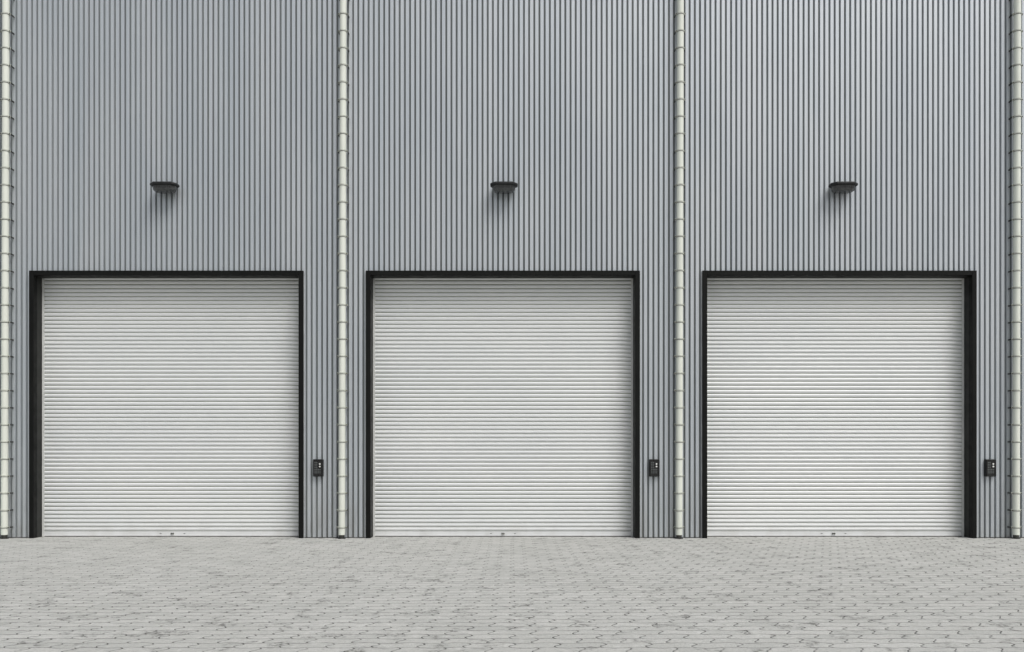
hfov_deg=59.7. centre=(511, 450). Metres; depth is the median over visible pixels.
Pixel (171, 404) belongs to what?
roller shutter door
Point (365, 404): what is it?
frame flashing
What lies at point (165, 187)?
wall lamp
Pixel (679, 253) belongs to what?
drainpipe
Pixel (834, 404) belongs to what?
roller shutter door
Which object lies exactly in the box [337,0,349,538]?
drainpipe
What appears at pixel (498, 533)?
door bottom bar
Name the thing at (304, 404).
frame flashing
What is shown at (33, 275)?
door frame
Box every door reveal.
[37,276,298,536]
[371,276,633,536]
[707,276,968,537]
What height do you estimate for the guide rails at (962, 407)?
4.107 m
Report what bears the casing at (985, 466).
attached to the corrugated wall
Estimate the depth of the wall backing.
14.04 m
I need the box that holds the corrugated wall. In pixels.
[0,0,1023,536]
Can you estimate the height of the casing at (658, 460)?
0.270 m
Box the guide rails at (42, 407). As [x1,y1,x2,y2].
[42,278,43,536]
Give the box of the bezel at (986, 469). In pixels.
[986,460,995,475]
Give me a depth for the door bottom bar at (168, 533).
14.22 m
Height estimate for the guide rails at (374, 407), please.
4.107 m
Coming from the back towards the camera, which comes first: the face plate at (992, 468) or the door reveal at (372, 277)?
the door reveal at (372, 277)
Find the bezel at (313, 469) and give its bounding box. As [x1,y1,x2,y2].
[313,460,322,475]
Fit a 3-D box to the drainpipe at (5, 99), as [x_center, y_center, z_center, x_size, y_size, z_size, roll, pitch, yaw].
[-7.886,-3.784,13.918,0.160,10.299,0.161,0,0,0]
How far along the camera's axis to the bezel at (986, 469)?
13.94 m
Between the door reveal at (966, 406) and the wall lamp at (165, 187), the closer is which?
the wall lamp at (165, 187)
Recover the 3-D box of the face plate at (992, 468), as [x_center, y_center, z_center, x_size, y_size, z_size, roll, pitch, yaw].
[7.482,0.267,13.945,0.122,0.230,0.003,0,0,0]
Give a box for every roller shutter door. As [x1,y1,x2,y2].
[44,278,298,530]
[375,278,630,530]
[707,278,961,530]
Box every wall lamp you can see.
[150,181,179,193]
[490,181,517,193]
[828,181,857,193]
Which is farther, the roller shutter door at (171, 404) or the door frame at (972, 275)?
the roller shutter door at (171, 404)
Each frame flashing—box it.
[304,271,304,537]
[365,271,640,537]
[701,271,701,537]
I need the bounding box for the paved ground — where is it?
[0,536,1023,651]
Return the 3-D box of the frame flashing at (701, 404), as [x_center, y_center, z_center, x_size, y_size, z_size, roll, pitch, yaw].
[5.120,-0.728,14.008,4.312,4.178,0.044,0,0,0]
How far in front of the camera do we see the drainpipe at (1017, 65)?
13.86 m
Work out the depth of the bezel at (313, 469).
13.94 m
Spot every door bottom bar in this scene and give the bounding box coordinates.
[44,531,298,535]
[375,531,630,535]
[707,531,961,535]
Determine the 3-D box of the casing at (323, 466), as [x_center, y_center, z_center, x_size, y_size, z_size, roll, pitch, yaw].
[-3.030,0.267,13.973,0.160,0.270,0.051,0,0,0]
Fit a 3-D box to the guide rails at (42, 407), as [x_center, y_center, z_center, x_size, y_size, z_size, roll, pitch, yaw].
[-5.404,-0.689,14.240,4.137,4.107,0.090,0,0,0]
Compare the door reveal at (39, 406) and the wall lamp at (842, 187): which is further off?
the door reveal at (39, 406)
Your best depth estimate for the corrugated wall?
14.00 m
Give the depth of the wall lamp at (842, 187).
13.76 m
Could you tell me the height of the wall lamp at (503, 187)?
0.142 m
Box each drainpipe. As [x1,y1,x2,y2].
[0,0,14,538]
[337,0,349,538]
[673,0,685,538]
[1007,0,1022,538]
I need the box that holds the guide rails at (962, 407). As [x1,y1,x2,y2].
[962,278,963,536]
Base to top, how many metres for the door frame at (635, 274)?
4.183 m
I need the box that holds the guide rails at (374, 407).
[373,278,632,536]
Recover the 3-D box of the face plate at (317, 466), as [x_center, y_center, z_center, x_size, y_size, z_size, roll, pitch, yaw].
[-3.030,0.267,13.945,0.122,0.230,0.003,0,0,0]
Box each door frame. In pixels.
[29,271,303,537]
[366,271,639,537]
[702,271,976,537]
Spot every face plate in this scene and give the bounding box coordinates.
[314,461,321,474]
[651,461,657,474]
[987,461,994,474]
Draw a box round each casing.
[313,459,323,476]
[649,459,659,476]
[984,459,995,476]
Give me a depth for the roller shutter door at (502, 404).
14.23 m
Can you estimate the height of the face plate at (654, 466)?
0.230 m
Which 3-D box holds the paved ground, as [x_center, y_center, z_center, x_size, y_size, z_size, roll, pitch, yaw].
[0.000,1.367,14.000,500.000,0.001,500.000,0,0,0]
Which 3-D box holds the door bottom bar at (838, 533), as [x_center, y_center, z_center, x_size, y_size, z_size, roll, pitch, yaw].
[5.120,1.324,14.239,4.110,0.080,0.046,0,0,0]

